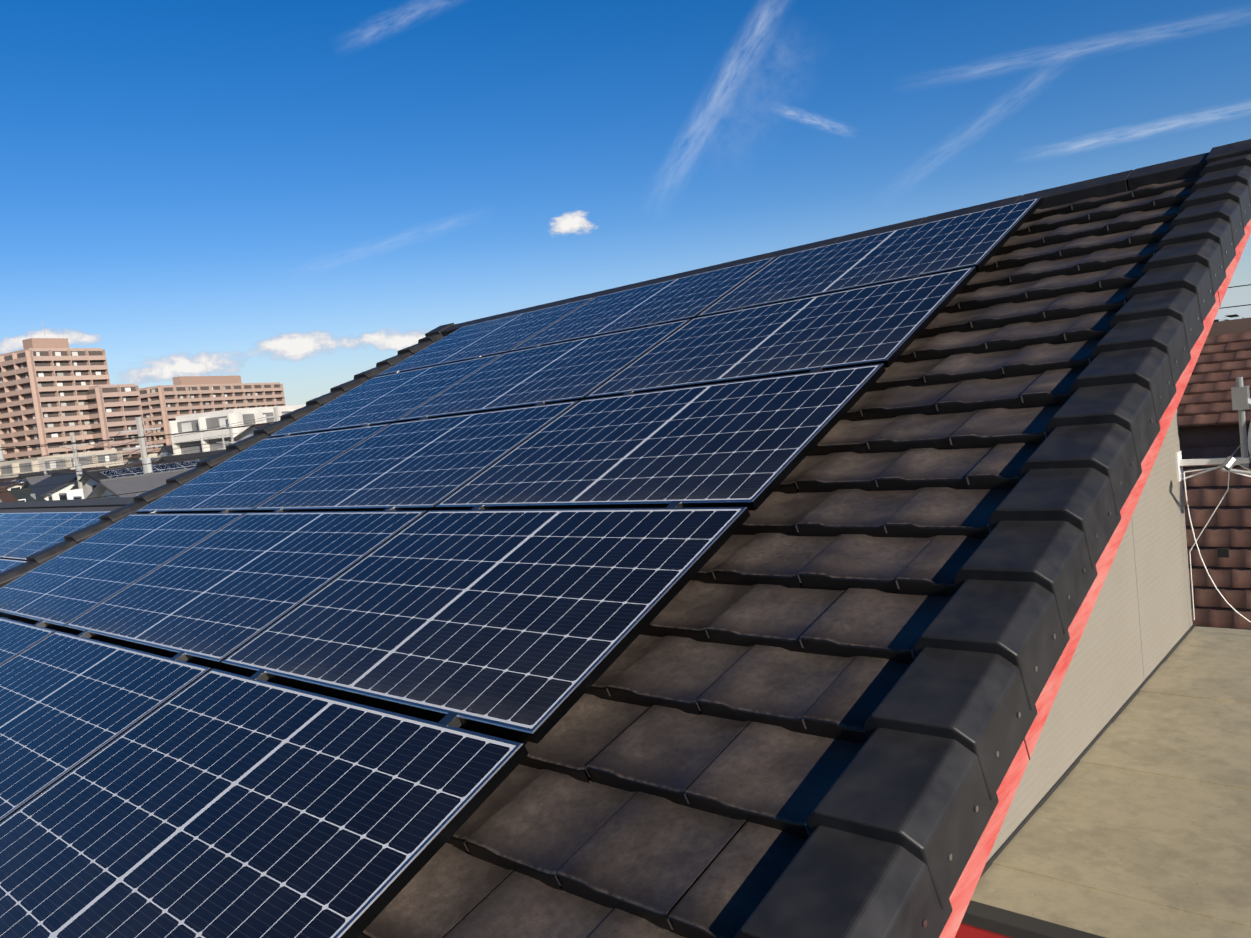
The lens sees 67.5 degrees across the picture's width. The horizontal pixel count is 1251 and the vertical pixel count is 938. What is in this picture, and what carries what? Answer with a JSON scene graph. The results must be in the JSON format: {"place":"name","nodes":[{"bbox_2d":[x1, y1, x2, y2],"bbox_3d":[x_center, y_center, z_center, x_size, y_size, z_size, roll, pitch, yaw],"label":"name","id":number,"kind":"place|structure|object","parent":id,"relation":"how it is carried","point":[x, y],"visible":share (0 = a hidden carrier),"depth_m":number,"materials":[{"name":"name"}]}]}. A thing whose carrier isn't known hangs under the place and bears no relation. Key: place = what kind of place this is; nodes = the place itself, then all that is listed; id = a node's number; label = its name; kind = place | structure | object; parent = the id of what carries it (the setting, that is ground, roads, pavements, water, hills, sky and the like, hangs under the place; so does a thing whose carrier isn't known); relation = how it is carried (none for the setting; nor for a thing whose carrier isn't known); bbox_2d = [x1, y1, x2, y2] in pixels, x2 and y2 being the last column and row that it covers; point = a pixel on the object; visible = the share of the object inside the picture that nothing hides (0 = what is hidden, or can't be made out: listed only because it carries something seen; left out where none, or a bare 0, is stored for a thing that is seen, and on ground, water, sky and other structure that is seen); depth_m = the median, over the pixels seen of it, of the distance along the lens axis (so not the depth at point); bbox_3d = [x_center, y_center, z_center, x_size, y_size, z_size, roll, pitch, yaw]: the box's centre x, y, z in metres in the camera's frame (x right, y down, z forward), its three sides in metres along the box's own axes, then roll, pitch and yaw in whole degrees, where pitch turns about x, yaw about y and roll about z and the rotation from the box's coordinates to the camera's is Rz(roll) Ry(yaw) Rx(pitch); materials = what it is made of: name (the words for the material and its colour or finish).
{"place":"outdoors","nodes":[
{"label":"outdoors","id":0,"kind":"place"},
{"bbox_2d":[0,176,1199,937],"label":"roof tiles","id":1,"kind":"object","parent":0,"point":[624,840],"visible":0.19,"depth_m":2.48,"materials":[{"name":"brown tile"}]},
{"bbox_2d":[0,0,1250,460],"label":"sky","id":2,"kind":"structure","parent":0,"point":[295,194],"materials":[{"name":"blue"}]},
{"bbox_2d":[986,410,1192,862],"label":"house walls","id":3,"kind":"structure","parent":0,"point":[1103,681],"depth_m":4.29,"materials":[{"name":"beige paint"}]},
{"bbox_2d":[329,197,1177,937],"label":"roof deck","id":4,"kind":"structure","parent":3,"relation":"on","point":[735,737],"depth_m":2.06,"materials":[{"name":"black"}]},
{"bbox_2d":[33,207,988,727],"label":"clamps","id":5,"kind":"object","parent":4,"relation":"on","point":[449,719],"visible":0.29,"depth_m":3.97,"materials":[{"name":"silver metal"}]},
{"bbox_2d":[0,617,55,664],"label":"panel","id":6,"kind":"object","parent":5,"relation":"on","point":[17,638],"visible":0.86,"depth_m":4.73,"materials":[{"name":"blue glass"}]},
{"bbox_2d":[0,631,210,822],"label":"panel","id":7,"kind":"object","parent":5,"relation":"on","point":[69,703],"visible":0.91,"depth_m":3.58,"materials":[{"name":"blue glass"}]},
{"bbox_2d":[0,513,245,630],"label":"panel","id":8,"kind":"object","parent":5,"relation":"on","point":[61,591],"visible":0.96,"depth_m":5.46,"materials":[{"name":"blue glass"}]},
{"bbox_2d":[64,511,426,668],"bbox_3d":[-1.833,0.496,4.426,1.720,0.035,1.085,-3,27,42],"label":"panel","id":9,"kind":"object","parent":5,"relation":"on","point":[217,598],"visible":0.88,"depth_m":4.27,"materials":[{"name":"blue glass"}]},
{"bbox_2d":[136,424,389,513],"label":"panel","id":10,"kind":"object","parent":5,"relation":"on","point":[250,479],"visible":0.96,"depth_m":6.22,"materials":[{"name":"blue glass"}]},
{"bbox_2d":[0,668,528,937],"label":"panel","id":11,"kind":"object","parent":5,"relation":"on","point":[213,803],"visible":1,"depth_m":2.43,"materials":[{"name":"blue glass"}]},
{"bbox_2d":[268,354,502,437],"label":"panel","id":12,"kind":"object","parent":5,"relation":"on","point":[386,399],"visible":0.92,"depth_m":6.97,"materials":[{"name":"blue glass"}]},
{"bbox_2d":[253,401,578,511],"bbox_3d":[-1.189,-0.050,5.161,1.720,0.035,1.085,-3,27,42],"label":"panel","id":13,"kind":"object","parent":5,"relation":"attached to","point":[427,465],"visible":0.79,"depth_m":5.03,"materials":[{"name":"blue glass"}]},
{"bbox_2d":[221,507,749,743],"bbox_3d":[-0.548,0.433,3.254,1.720,0.035,1.085,-3,27,42],"label":"panel","id":14,"kind":"object","parent":5,"relation":"attached to","point":[529,625],"visible":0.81,"depth_m":3.04,"materials":[{"name":"blue glass"}]},
{"bbox_2d":[376,297,594,376],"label":"panel","id":15,"kind":"object","parent":5,"relation":"on","point":[503,335],"visible":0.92,"depth_m":7.71,"materials":[{"name":"blue glass"}]},
{"bbox_2d":[396,319,690,422],"bbox_3d":[-0.546,-0.599,5.896,1.720,0.035,1.085,-3,27,42],"label":"panel","id":16,"kind":"object","parent":5,"relation":"attached to","point":[575,370],"visible":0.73,"depth_m":5.77,"materials":[{"name":"blue glass"}]},
{"bbox_2d":[509,256,776,351],"bbox_3d":[0.098,-1.146,6.631,1.720,0.035,1.085,-3,27,42],"label":"panel","id":17,"kind":"object","parent":5,"relation":"attached to","point":[691,297],"visible":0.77,"depth_m":6.52,"materials":[{"name":"blue glass"}]},
{"bbox_2d":[435,363,885,510],"bbox_3d":[0.096,-0.114,3.990,1.720,0.035,1.085,-3,27,42],"label":"panel","id":18,"kind":"object","parent":5,"relation":"attached to","point":[751,444],"visible":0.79,"depth_m":3.81,"materials":[{"name":"blue glass"}]},
{"bbox_2d":[585,267,976,399],"bbox_3d":[0.739,-0.662,4.725,1.720,0.035,1.085,-3,27,42],"label":"panel","id":19,"kind":"object","parent":5,"relation":"attached to","point":[886,324],"visible":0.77,"depth_m":4.57,"materials":[{"name":"blue glass"}]},
{"bbox_2d":[697,197,1041,317],"bbox_3d":[1.383,-1.209,5.460,1.720,0.035,1.085,-3,27,42],"label":"panel","id":20,"kind":"object","parent":5,"relation":"on","point":[978,240],"visible":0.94,"depth_m":5.32,"materials":[{"name":"blue glass"}]},
{"bbox_2d":[0,139,1250,937],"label":"verge caps","id":21,"kind":"object","parent":4,"relation":"on","point":[894,821],"visible":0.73,"depth_m":2.24,"materials":[{"name":"black tile"}]},
{"bbox_2d":[923,204,1249,926],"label":"screws","id":22,"kind":"object","parent":21,"relation":"attached to","point":[976,807],"visible":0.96,"depth_m":2.21,"materials":[{"name":"white metal"}]},
{"bbox_2d":[463,178,1198,929],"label":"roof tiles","id":23,"kind":"object","parent":4,"relation":"on","point":[885,528],"visible":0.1,"depth_m":2.92,"materials":[{"name":"grey"}]},
{"bbox_2d":[939,219,1250,937],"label":"barge boards","id":24,"kind":"object","parent":4,"relation":"attached to","point":[963,891],"visible":0.05,"depth_m":2.29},
{"bbox_2d":[1024,292,1220,759],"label":"barge seams","id":25,"kind":"object","parent":24,"relation":"attached to","point":[1024,738],"visible":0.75,"depth_m":2.08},
{"bbox_2d":[1132,519,1144,680],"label":"siding joints","id":26,"kind":"object","parent":3,"relation":"attached to","point":[1138,599],"depth_m":4.45,"materials":[{"name":"grey"}]},
{"bbox_2d":[1175,377,1250,481],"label":"mount","id":27,"kind":"object","parent":3,"relation":"attached to","point":[1241,398],"depth_m":4.92,"materials":[{"name":"grey metal"}]},
{"bbox_2d":[1214,314,1242,321],"bbox_3d":[21.661,-2.233,39.880,31.154,8.586,12.843,-3,6,42],"label":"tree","id":28,"kind":"object","parent":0,"point":[1231,316],"depth_m":37.18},
{"label":"ground","id":29,"kind":"structure","parent":0,"visible":0},
{"bbox_2d":[6,428,256,501],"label":"houses","id":30,"kind":"structure","parent":29,"relation":"on","point":[75,493],"depth_m":68.28,"materials":[{"name":"white paint"}]},
{"bbox_2d":[11,482,116,501],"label":"house windows","id":31,"kind":"structure","parent":30,"relation":"in","point":[62,496],"depth_m":53.57,"materials":[{"name":"grey glass"}]},
{"bbox_2d":[0,422,273,512],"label":"city roofs","id":32,"kind":"structure","parent":30,"relation":"on","point":[11,503],"depth_m":40.05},
{"bbox_2d":[0,423,270,572],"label":"solar panels","id":33,"kind":"object","parent":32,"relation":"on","point":[23,533],"visible":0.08,"depth_m":12.38,"materials":[{"name":"blue glass"}]},
{"bbox_2d":[0,463,194,560],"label":"pv frames","id":34,"kind":"object","parent":33,"relation":"attached to","point":[53,528],"depth_m":11.92,"materials":[{"name":"grey metal"}]},
{"bbox_2d":[0,321,305,478],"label":"apartments","id":35,"kind":"structure","parent":29,"relation":"on","point":[50,345],"depth_m":276.16,"materials":[{"name":"concrete"}]},
{"bbox_2d":[0,351,291,474],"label":"building windows","id":36,"kind":"structure","parent":35,"relation":"attached to","point":[211,423],"depth_m":277.04,"materials":[{"name":"grey glass"}]},
{"bbox_2d":[37,407,281,498],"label":"poles","id":37,"kind":"object","parent":29,"relation":"on","point":[146,460],"visible":0.31,"depth_m":52.19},
{"bbox_2d":[0,418,276,498],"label":"wires","id":38,"kind":"object","parent":37,"relation":"hanging from","point":[198,431],"visible":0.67,"depth_m":49.90,"materials":[{"name":"black"}]},
{"bbox_2d":[1219,284,1250,308],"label":"power lines","id":39,"kind":"object","parent":37,"relation":"hanging from","point":[1239,305],"depth_m":21.06,"materials":[{"name":"black metal"}]},
{"bbox_2d":[1187,317,1250,557],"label":"neighbouring roof","id":40,"kind":"structure","parent":29,"relation":"on","point":[1231,326],"depth_m":14.40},
{"bbox_2d":[1177,331,1250,629],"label":"roof tiles","id":41,"kind":"object","parent":40,"relation":"on","point":[1208,422],"visible":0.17,"depth_m":13.05,"materials":[{"name":"brown tile"}]},
{"bbox_3d":[3.863,4.016,3.037,3.765,5.580,3.180,-3,6,42],"label":"annex","id":42,"kind":"object","parent":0,"visible":0},
{"bbox_2d":[971,626,1250,937],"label":"flat roof","id":43,"kind":"structure","parent":42,"relation":"on","point":[1137,824],"depth_m":3.19,"materials":[{"name":"beige concrete"}]},
{"bbox_2d":[955,922,1012,937],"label":"flat fascia","id":44,"kind":"structure","parent":43,"relation":"attached to","point":[966,931],"depth_m":2.78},
{"bbox_2d":[961,623,1195,937],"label":"flashing trim","id":45,"kind":"structure","parent":43,"relation":"on","point":[998,920],"depth_m":2.76,"materials":[{"name":"black metal"}]},
{"bbox_2d":[1183,442,1250,622],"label":"dish cable","id":46,"kind":"object","parent":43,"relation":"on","point":[1184,472],"visible":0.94,"depth_m":5.08,"materials":[{"name":"grey plastic"}]}
]}

